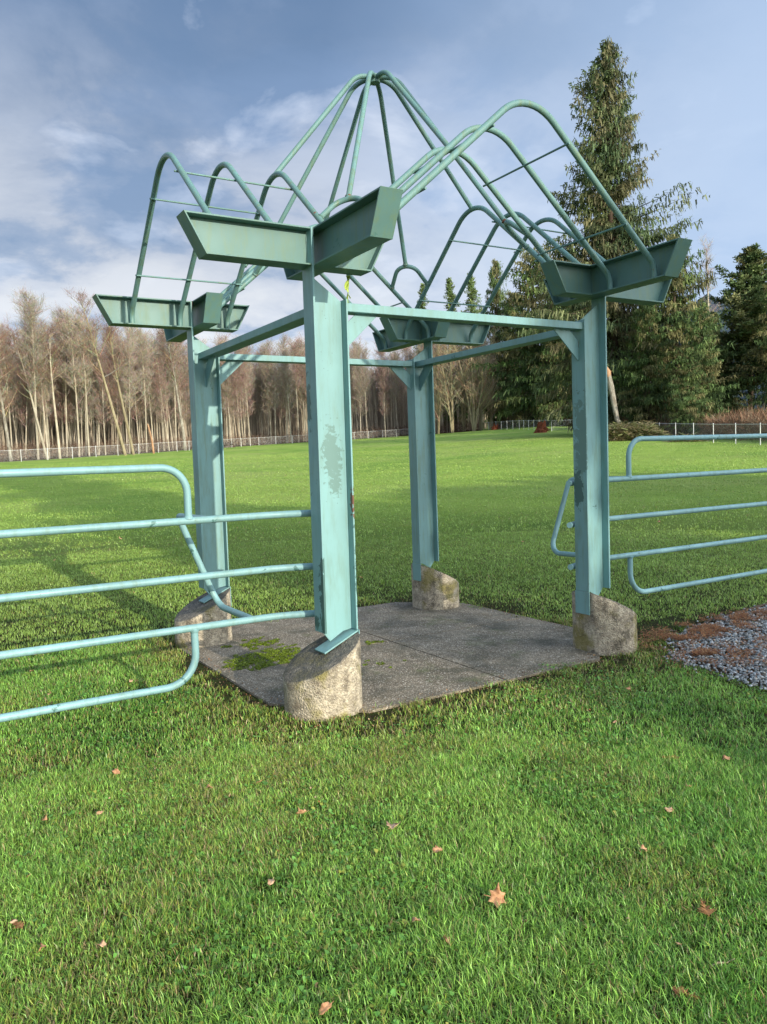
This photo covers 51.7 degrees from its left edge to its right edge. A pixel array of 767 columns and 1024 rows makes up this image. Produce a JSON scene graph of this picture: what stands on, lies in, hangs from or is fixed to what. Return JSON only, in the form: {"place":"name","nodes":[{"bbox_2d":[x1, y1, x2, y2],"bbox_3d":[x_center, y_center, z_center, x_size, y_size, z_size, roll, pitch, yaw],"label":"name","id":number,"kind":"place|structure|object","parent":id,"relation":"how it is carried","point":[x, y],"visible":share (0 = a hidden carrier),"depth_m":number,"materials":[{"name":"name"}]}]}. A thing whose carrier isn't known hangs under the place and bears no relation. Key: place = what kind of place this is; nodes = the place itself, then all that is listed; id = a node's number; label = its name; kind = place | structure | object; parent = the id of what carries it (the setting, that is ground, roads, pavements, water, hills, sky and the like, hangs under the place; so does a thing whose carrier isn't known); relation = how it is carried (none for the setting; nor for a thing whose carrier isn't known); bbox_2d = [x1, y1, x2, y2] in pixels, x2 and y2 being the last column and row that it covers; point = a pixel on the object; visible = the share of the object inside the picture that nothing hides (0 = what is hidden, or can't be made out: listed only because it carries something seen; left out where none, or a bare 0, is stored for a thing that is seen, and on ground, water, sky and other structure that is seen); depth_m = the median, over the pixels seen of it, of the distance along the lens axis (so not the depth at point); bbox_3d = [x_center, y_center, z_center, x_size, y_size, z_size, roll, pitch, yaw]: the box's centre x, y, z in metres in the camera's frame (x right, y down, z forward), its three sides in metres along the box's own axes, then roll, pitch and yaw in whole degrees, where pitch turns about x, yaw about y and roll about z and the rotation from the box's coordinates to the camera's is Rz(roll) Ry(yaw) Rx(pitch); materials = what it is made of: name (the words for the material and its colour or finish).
{"place":"outdoors","nodes":[
{"label":"outdoors","id":0,"kind":"place"},
{"bbox_2d":[0,429,479,461],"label":"forest floor","id":1,"kind":"structure","parent":0,"point":[101,454],"depth_m":104.06,"materials":[{"name":"brown plant"}]},
{"bbox_2d":[0,332,20,460],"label":"bare tree","id":2,"kind":"object","parent":1,"relation":"on","point":[4,415],"visible":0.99,"depth_m":83.74,"materials":[{"name":"brown plant"}]},
{"bbox_2d":[0,331,28,451],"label":"bare tree","id":3,"kind":"object","parent":1,"relation":"on","point":[4,349],"visible":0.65,"depth_m":87.79,"materials":[{"name":"brown plant"}]},
{"bbox_2d":[0,345,31,457],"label":"bare tree","id":4,"kind":"object","parent":1,"relation":"on","point":[12,387],"visible":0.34,"depth_m":93.72,"materials":[{"name":"brown plant"}]},
{"bbox_2d":[0,322,48,459],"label":"bare tree","id":5,"kind":"object","parent":1,"relation":"on","point":[30,392],"visible":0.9,"depth_m":85.86,"materials":[{"name":"brown plant"}]},
{"bbox_2d":[14,350,42,458],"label":"bare tree","id":6,"kind":"object","parent":1,"relation":"on","point":[25,413],"visible":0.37,"depth_m":90.36,"materials":[{"name":"brown plant"}]},
{"bbox_2d":[11,294,50,459],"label":"bare tree","id":7,"kind":"object","parent":1,"relation":"on","point":[33,344],"visible":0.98,"depth_m":85.63,"materials":[{"name":"brown plant"}]},
{"bbox_2d":[8,286,53,447],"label":"bare tree","id":8,"kind":"object","parent":1,"relation":"on","point":[24,295],"visible":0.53,"depth_m":86.77,"materials":[{"name":"brown plant"}]},
{"bbox_2d":[23,331,59,457],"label":"bare tree","id":9,"kind":"object","parent":1,"relation":"on","point":[41,400],"visible":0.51,"depth_m":88.10,"materials":[{"name":"brown plant"}]},
{"bbox_2d":[27,339,61,457],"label":"bare tree","id":10,"kind":"object","parent":1,"relation":"on","point":[47,383],"visible":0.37,"depth_m":88.92,"materials":[{"name":"brown plant"}]},
{"bbox_2d":[32,318,63,450],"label":"bare tree","id":11,"kind":"object","parent":1,"relation":"on","point":[47,362],"visible":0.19,"depth_m":90.33,"materials":[{"name":"brown plant"}]},
{"bbox_2d":[31,322,77,458],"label":"bare tree","id":12,"kind":"object","parent":1,"relation":"on","point":[51,362],"visible":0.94,"depth_m":87.15,"materials":[{"name":"brown plant"}]},
{"bbox_2d":[49,345,77,455],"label":"bare tree","id":13,"kind":"object","parent":1,"relation":"on","point":[61,423],"visible":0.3,"depth_m":96.53,"materials":[{"name":"brown plant"}]},
{"bbox_2d":[52,346,75,454],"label":"bare tree","id":14,"kind":"object","parent":1,"relation":"on","point":[59,397],"visible":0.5,"depth_m":95.55,"materials":[{"name":"brown plant"}]},
{"bbox_2d":[50,304,79,456],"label":"bare tree","id":15,"kind":"object","parent":1,"relation":"on","point":[61,354],"visible":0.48,"depth_m":93.23,"materials":[{"name":"brown plant"}]},
{"bbox_2d":[49,308,91,456],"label":"bare tree","id":16,"kind":"object","parent":1,"relation":"on","point":[70,344],"visible":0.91,"depth_m":91.19,"materials":[{"name":"brown plant"}]},
{"bbox_2d":[64,302,98,456],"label":"bare tree","id":17,"kind":"object","parent":1,"relation":"on","point":[82,334],"visible":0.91,"depth_m":91.49,"materials":[{"name":"brown plant"}]},
{"bbox_2d":[68,337,101,455],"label":"bare tree","id":18,"kind":"object","parent":1,"relation":"on","point":[82,403],"visible":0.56,"depth_m":93.66,"materials":[{"name":"brown plant"}]},
{"bbox_2d":[75,315,106,454],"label":"bare tree","id":19,"kind":"object","parent":1,"relation":"on","point":[93,373],"visible":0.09,"depth_m":98.36,"materials":[{"name":"brown plant"}]},
{"bbox_2d":[85,344,112,454],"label":"bare tree","id":20,"kind":"object","parent":1,"relation":"on","point":[96,374],"visible":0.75,"depth_m":94.92,"materials":[{"name":"brown plant"}]},
{"bbox_2d":[89,346,118,453],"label":"bare tree","id":21,"kind":"object","parent":1,"relation":"on","point":[103,386],"visible":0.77,"depth_m":94.78,"materials":[{"name":"brown plant"}]},
{"bbox_2d":[105,358,127,452],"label":"bare tree","id":22,"kind":"object","parent":1,"relation":"on","point":[115,390],"visible":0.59,"depth_m":98.98,"materials":[{"name":"brown plant"}]},
{"bbox_2d":[106,335,132,451],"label":"bare tree","id":23,"kind":"object","parent":1,"relation":"on","point":[122,391],"visible":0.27,"depth_m":102.60,"materials":[{"name":"brown plant"}]},
{"bbox_2d":[116,327,150,453],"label":"bare tree","id":24,"kind":"object","parent":1,"relation":"on","point":[129,362],"visible":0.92,"depth_m":96.69,"materials":[{"name":"brown plant"}]},
{"bbox_2d":[123,342,151,449],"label":"bare tree","id":25,"kind":"object","parent":1,"relation":"on","point":[136,398],"visible":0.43,"depth_m":101.79,"materials":[{"name":"brown plant"}]},
{"bbox_2d":[124,328,158,451],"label":"bare tree","id":26,"kind":"object","parent":1,"relation":"on","point":[140,346],"visible":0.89,"depth_m":99.57,"materials":[{"name":"brown plant"}]},
{"bbox_2d":[139,339,159,441],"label":"bare tree","id":27,"kind":"object","parent":1,"relation":"on","point":[149,398],"visible":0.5,"depth_m":102.99,"materials":[{"name":"brown plant"}]},
{"bbox_2d":[142,351,176,450],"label":"bare tree","id":28,"kind":"object","parent":1,"relation":"on","point":[158,383],"visible":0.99,"depth_m":101.85,"materials":[{"name":"brown plant"}]},
{"bbox_2d":[149,330,172,450],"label":"bare tree","id":29,"kind":"object","parent":1,"relation":"on","point":[161,401],"visible":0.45,"depth_m":104.44,"materials":[{"name":"brown plant"}]},
{"bbox_2d":[153,343,178,449],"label":"bare tree","id":30,"kind":"object","parent":1,"relation":"on","point":[166,372],"visible":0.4,"depth_m":105.30,"materials":[{"name":"brown plant"}]},
{"bbox_2d":[156,330,185,449],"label":"bare tree","id":31,"kind":"object","parent":1,"relation":"on","point":[173,347],"visible":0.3,"depth_m":107.14,"materials":[{"name":"brown plant"}]},
{"bbox_2d":[169,355,190,446],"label":"bare tree","id":32,"kind":"object","parent":1,"relation":"on","point":[184,399],"visible":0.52,"depth_m":109.76,"materials":[{"name":"brown plant"}]},
{"bbox_2d":[171,345,190,421],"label":"bare tree","id":33,"kind":"object","parent":1,"relation":"on","point":[182,384],"visible":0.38,"depth_m":111.23,"materials":[{"name":"brown plant"}]},
{"bbox_2d":[0,429,408,461],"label":"chain link fence","id":34,"kind":"object","parent":1,"relation":"on","point":[280,442],"visible":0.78,"depth_m":96.32,"materials":[{"name":"grey metal"}]},
{"bbox_2d":[220,361,238,438],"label":"bare tree","id":35,"kind":"object","parent":1,"relation":"on","point":[225,389],"visible":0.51,"depth_m":122.37,"materials":[{"name":"brown plant"}]},
{"bbox_2d":[226,363,247,444],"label":"bare tree","id":36,"kind":"object","parent":1,"relation":"on","point":[236,384],"visible":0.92,"depth_m":122.19,"materials":[{"name":"brown plant"}]},
{"bbox_2d":[0,418,483,459],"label":"undergrowth","id":37,"kind":"object","parent":1,"relation":"on","point":[2,449],"visible":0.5,"depth_m":106.38,"materials":[{"name":"brown plant"}]},
{"bbox_2d":[231,349,255,443],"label":"bare tree","id":38,"kind":"object","parent":1,"relation":"on","point":[244,379],"visible":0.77,"depth_m":123.14,"materials":[{"name":"brown plant"}]},
{"bbox_2d":[239,345,260,444],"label":"bare tree","id":39,"kind":"object","parent":1,"relation":"on","point":[249,365],"visible":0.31,"depth_m":129.11,"materials":[{"name":"brown plant"}]},
{"bbox_2d":[251,350,268,439],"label":"bare tree","id":40,"kind":"object","parent":1,"relation":"on","point":[259,384],"visible":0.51,"depth_m":136.37,"materials":[{"name":"brown plant"}]},
{"bbox_2d":[253,338,276,441],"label":"bare tree","id":41,"kind":"object","parent":1,"relation":"on","point":[265,347],"visible":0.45,"depth_m":135.14,"materials":[{"name":"brown plant"}]},
{"bbox_2d":[259,363,278,443],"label":"bare tree","id":42,"kind":"object","parent":1,"relation":"on","point":[265,379],"visible":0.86,"depth_m":128.73,"materials":[{"name":"brown plant"}]},
{"bbox_2d":[262,341,290,443],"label":"bare tree","id":43,"kind":"object","parent":1,"relation":"on","point":[277,383],"visible":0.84,"depth_m":127.78,"materials":[{"name":"brown plant"}]},
{"bbox_2d":[275,348,298,442],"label":"bare tree","id":44,"kind":"object","parent":1,"relation":"on","point":[286,382],"visible":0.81,"depth_m":128.39,"materials":[{"name":"brown plant"}]},
{"bbox_2d":[277,341,299,442],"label":"bare tree","id":45,"kind":"object","parent":1,"relation":"on","point":[284,401],"visible":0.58,"depth_m":129.81,"materials":[{"name":"brown plant"}]},
{"bbox_2d":[287,339,305,440],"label":"bare tree","id":46,"kind":"object","parent":1,"relation":"on","point":[295,350],"visible":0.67,"depth_m":131.57,"materials":[{"name":"brown plant"}]},
{"bbox_2d":[294,346,306,441],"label":"bare tree","id":47,"kind":"object","parent":1,"relation":"on","point":[303,397],"visible":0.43,"depth_m":134.32,"materials":[{"name":"brown plant"}]},
{"bbox_2d":[350,358,373,436],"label":"bare tree","id":48,"kind":"object","parent":1,"relation":"on","point":[360,391],"visible":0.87,"depth_m":142.74,"materials":[{"name":"brown plant"}]},
{"bbox_2d":[350,345,374,437],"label":"bare tree","id":49,"kind":"object","parent":1,"relation":"on","point":[365,378],"visible":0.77,"depth_m":142.45,"materials":[{"name":"brown plant"}]},
{"bbox_2d":[366,340,390,431],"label":"bare tree","id":50,"kind":"object","parent":1,"relation":"on","point":[384,357],"visible":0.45,"depth_m":150.91,"materials":[{"name":"brown plant"}]},
{"bbox_2d":[375,367,393,436],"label":"bare tree","id":51,"kind":"object","parent":1,"relation":"on","point":[384,389],"visible":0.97,"depth_m":139.75,"materials":[{"name":"brown plant"}]},
{"bbox_2d":[443,277,463,353],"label":"fir tree","id":52,"kind":"object","parent":1,"relation":"on","point":[451,295],"visible":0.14,"depth_m":168.29,"materials":[{"name":"green plant"}]},
{"bbox_2d":[441,369,470,430],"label":"spruce tree","id":53,"kind":"object","parent":1,"relation":"on","point":[455,417],"visible":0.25,"depth_m":147.65,"materials":[{"name":"green plant"}]},
{"bbox_2d":[449,345,478,430],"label":"bare maple","id":54,"kind":"object","parent":1,"relation":"on","point":[463,414],"visible":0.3,"depth_m":132.20,"materials":[{"name":"brown plant"}]},
{"bbox_2d":[459,272,490,355],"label":"fir tree","id":55,"kind":"object","parent":1,"relation":"on","point":[472,293],"visible":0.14,"depth_m":167.74,"materials":[{"name":"green plant"}]},
{"bbox_2d":[455,339,499,430],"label":"bare maple","id":56,"kind":"object","parent":1,"relation":"on","point":[481,412],"visible":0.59,"depth_m":126.88,"materials":[{"name":"brown plant"}]},
{"bbox_2d":[0,426,766,1023],"bbox_3d":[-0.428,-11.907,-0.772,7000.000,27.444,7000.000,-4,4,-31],"label":"ground","id":57,"kind":"structure","parent":0,"point":[456,438],"depth_m":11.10,"materials":[{"name":"green plant"}]},
{"bbox_2d":[64,287,137,454],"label":"bare tree","id":58,"kind":"object","parent":57,"relation":"on","point":[81,295],"visible":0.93,"depth_m":91.71,"materials":[{"name":"brown plant"}]},
{"bbox_2d":[93,314,135,454],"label":"bare tree","id":59,"kind":"object","parent":57,"relation":"on","point":[110,338],"visible":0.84,"depth_m":93.06,"materials":[{"name":"brown plant"}]},
{"bbox_2d":[150,329,188,450],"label":"bare tree","id":60,"kind":"object","parent":57,"relation":"on","point":[173,362],"visible":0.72,"depth_m":102.86,"materials":[{"name":"brown plant"}]},
{"bbox_2d":[0,331,505,457],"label":"distant wood","id":61,"kind":"object","parent":57,"relation":"on","point":[372,422],"visible":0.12,"depth_m":129.34,"materials":[{"name":"brown plant"}]},
{"bbox_2d":[0,662,766,1023],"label":"clover","id":62,"kind":"object","parent":57,"relation":"on","point":[300,972],"visible":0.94,"depth_m":3.47,"materials":[{"name":"green plant"}]},
{"bbox_2d":[3,594,766,1023],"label":"leaf litter","id":63,"kind":"object","parent":57,"relation":"on","point":[377,736],"visible":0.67,"depth_m":4.83,"materials":[{"name":"brown plant"}]},
{"bbox_2d":[432,344,457,433],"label":"bare maple","id":64,"kind":"object","parent":57,"relation":"on","point":[438,406],"visible":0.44,"depth_m":128.69,"materials":[{"name":"brown plant"}]},
{"bbox_2d":[433,344,470,432],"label":"bare maple","id":65,"kind":"object","parent":57,"relation":"on","point":[451,414],"visible":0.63,"depth_m":127.31,"materials":[{"name":"brown plant"}]},
{"bbox_2d":[448,326,502,430],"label":"bare maple","id":66,"kind":"object","parent":57,"relation":"on","point":[473,420],"visible":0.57,"depth_m":125.92,"materials":[{"name":"brown plant"}]},
{"bbox_2d":[476,335,504,428],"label":"bare maple","id":67,"kind":"object","parent":57,"relation":"on","point":[491,410],"visible":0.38,"depth_m":128.79,"materials":[{"name":"brown plant"}]},
{"bbox_2d":[486,883,506,907],"bbox_3d":[0.411,1.389,2.894,0.067,0.083,0.060,-5,5,-37],"label":"fallen leaf","id":68,"kind":"object","parent":57,"relation":"on","point":[497,895],"visible":1,"depth_m":2.90,"materials":[{"name":"orange plant"}]},
{"bbox_2d":[475,258,522,427],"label":"spruce tree","id":69,"kind":"object","parent":57,"relation":"on","point":[494,273],"visible":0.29,"depth_m":133.92,"materials":[{"name":"green plant"}]},
{"bbox_2d":[470,254,556,428],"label":"spruce tree","id":70,"kind":"object","parent":57,"relation":"on","point":[521,401],"visible":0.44,"depth_m":119.34,"materials":[{"name":"green plant"}]},
{"bbox_2d":[483,291,552,427],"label":"spruce tree","id":71,"kind":"object","parent":57,"relation":"on","point":[504,313],"visible":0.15,"depth_m":129.67,"materials":[{"name":"green plant"}]},
{"bbox_2d":[514,299,569,425],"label":"spruce tree","id":72,"kind":"object","parent":57,"relation":"on","point":[536,353],"visible":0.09,"depth_m":115.20,"materials":[{"name":"green plant"}]},
{"bbox_2d":[607,367,621,424],"bbox_3d":[18.481,-9.199,63.369,1.436,5.151,0.480,-1,4,16],"label":"broken trunk","id":73,"kind":"object","parent":57,"relation":"on","point":[611,389],"visible":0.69,"depth_m":63.23,"materials":[{"name":"beige plant"}]},
{"bbox_2d":[608,419,672,440],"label":"fallen boughs","id":74,"kind":"object","parent":57,"relation":"on","point":[627,431],"visible":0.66,"depth_m":58.72,"materials":[{"name":"green plant"}]},
{"bbox_2d":[612,304,681,424],"bbox_3d":[22.236,-11.753,65.894,6.822,12.620,6.966,-3,4,-11],"label":"spruce tree","id":75,"kind":"object","parent":57,"relation":"on","point":[641,409],"visible":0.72,"depth_m":64.98,"materials":[{"name":"green plant"}]},
{"bbox_2d":[657,347,711,434],"bbox_3d":[22.722,-8.657,59.369,4.078,7.300,3.857,-3,4,-18],"label":"spruce tree","id":76,"kind":"object","parent":57,"relation":"on","point":[687,394],"visible":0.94,"depth_m":58.92,"materials":[{"name":"green plant"}]},
{"bbox_2d":[611,404,766,440],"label":"bramble thicket","id":77,"kind":"object","parent":57,"relation":"on","point":[754,418],"visible":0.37,"depth_m":55.19,"materials":[{"name":"brown plant"}]},
{"bbox_2d":[658,422,766,444],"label":"chain link fence","id":78,"kind":"object","parent":57,"relation":"on","point":[693,432],"visible":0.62,"depth_m":51.21,"materials":[{"name":"white paint"}]},
{"bbox_2d":[0,0,766,386],"label":"sky","id":79,"kind":"structure","parent":0,"point":[94,93],"materials":[{"name":"blue"}]},
{"bbox_2d":[182,602,599,712],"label":"pavement","id":80,"kind":"structure","parent":0,"point":[463,647],"depth_m":6.79,"materials":[{"name":"grey concrete"}]},
{"bbox_2d":[174,588,232,647],"bbox_3d":[-1.701,1.077,7.468,0.523,0.701,0.529,-4,4,-31],"label":"concrete footing","id":81,"kind":"object","parent":80,"relation":"on","point":[195,611],"visible":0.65,"depth_m":7.28,"materials":[{"name":"grey concrete"}]},
{"bbox_2d":[220,636,407,673],"bbox_3d":[-0.652,1.221,6.790,1.815,0.028,1.184,-1,4,18],"label":"moss","id":82,"kind":"object","parent":80,"relation":"on","point":[246,662],"visible":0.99,"depth_m":6.75,"materials":[{"name":"green moss"}]},
{"bbox_2d":[283,632,362,721],"bbox_3d":[-0.410,1.172,5.329,0.526,0.697,0.527,-4,4,-31],"label":"concrete footing","id":83,"kind":"object","parent":80,"relation":"on","point":[317,685],"visible":0.82,"depth_m":5.14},
{"bbox_2d":[92,70,691,653],"bbox_3d":[0.007,-1.437,6.934,4.328,4.622,4.328,-4,4,-31],"label":"gateway frame","id":84,"kind":"object","parent":83,"relation":"on","point":[350,240],"visible":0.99,"depth_m":6.40,"materials":[{"name":"paint"}]},
{"bbox_2d":[0,464,314,721],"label":"pipe railing","id":85,"kind":"object","parent":84,"relation":"attached to","point":[183,520],"visible":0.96,"depth_m":4.96,"materials":[{"name":"teal metal"}]},
{"bbox_2d":[551,433,766,593],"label":"pipe railing","id":86,"kind":"object","parent":84,"relation":"attached to","point":[627,477],"visible":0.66,"depth_m":7.63,"materials":[{"name":"teal metal"}]},
{"bbox_2d":[411,564,458,609],"bbox_3d":[0.592,0.902,8.853,0.511,0.706,0.528,-4,4,-31],"label":"concrete footing","id":87,"kind":"object","parent":80,"relation":"on","point":[433,589],"visible":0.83,"depth_m":8.61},
{"bbox_2d":[572,590,636,655],"bbox_3d":[1.885,0.993,6.715,0.503,0.711,0.526,-4,4,-31],"label":"concrete footing","id":88,"kind":"object","parent":80,"relation":"on","point":[606,627],"visible":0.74,"depth_m":6.47,"materials":[{"name":"grey concrete"}]},
{"bbox_2d":[562,293,766,409],"bbox_3d":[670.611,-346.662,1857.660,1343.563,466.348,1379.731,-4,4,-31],"label":"hills","id":89,"kind":"structure","parent":0,"point":[725,326],"depth_m":2019.06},
{"bbox_2d":[660,603,766,692],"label":"gravel","id":90,"kind":"structure","parent":0,"point":[734,638],"depth_m":6.42,"materials":[{"name":"grey gravel"}]},
{"bbox_2d":[623,602,766,676],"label":"pine needles","id":91,"kind":"object","parent":90,"relation":"on","point":[707,628],"visible":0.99,"depth_m":6.86,"materials":[{"name":"brown plant"}]},
{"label":"woodland ground","id":92,"kind":"structure","parent":0,"visible":0},
{"bbox_2d":[530,293,578,426],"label":"spruce tree","id":93,"kind":"object","parent":92,"relation":"on","point":[554,405],"visible":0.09,"depth_m":110.98,"materials":[{"name":"green plant"}]},
{"bbox_2d":[514,35,717,433],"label":"spruce tree","id":94,"kind":"object","parent":92,"relation":"on","point":[602,153],"visible":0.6,"depth_m":70.38,"materials":[{"name":"green plant"}]},
{"bbox_2d":[617,234,736,424],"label":"spruce tree","id":95,"kind":"object","parent":92,"relation":"on","point":[675,305],"visible":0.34,"depth_m":65.41,"materials":[{"name":"green plant"}]},
{"bbox_2d":[665,306,740,434],"bbox_3d":[24.592,-10.341,60.701,5.636,10.658,5.767,1,5,36],"label":"spruce tree","id":96,"kind":"object","parent":92,"relation":"on","point":[709,366],"visible":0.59,"depth_m":60.12,"materials":[{"name":"green plant"}]},
{"bbox_2d":[700,232,722,316],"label":"bare birch","id":97,"kind":"object","parent":92,"relation":"on","point":[707,271],"visible":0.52,"depth_m":94.20,"materials":[{"name":"brown plant"}]},
{"bbox_2d":[709,336,755,416],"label":"spruce tree","id":98,"kind":"object","parent":92,"relation":"on","point":[731,399],"visible":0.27,"depth_m":66.58,"materials":[{"name":"green plant"}]},
{"bbox_2d":[708,242,766,408],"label":"pine tree","id":99,"kind":"object","parent":92,"relation":"on","point":[742,301],"visible":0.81,"depth_m":65.28,"materials":[{"name":"green plant"}]},
{"bbox_2d":[728,284,766,413],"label":"spruce tree","id":100,"kind":"object","parent":92,"relation":"on","point":[759,399],"visible":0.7,"depth_m":62.35,"materials":[{"name":"green plant"}]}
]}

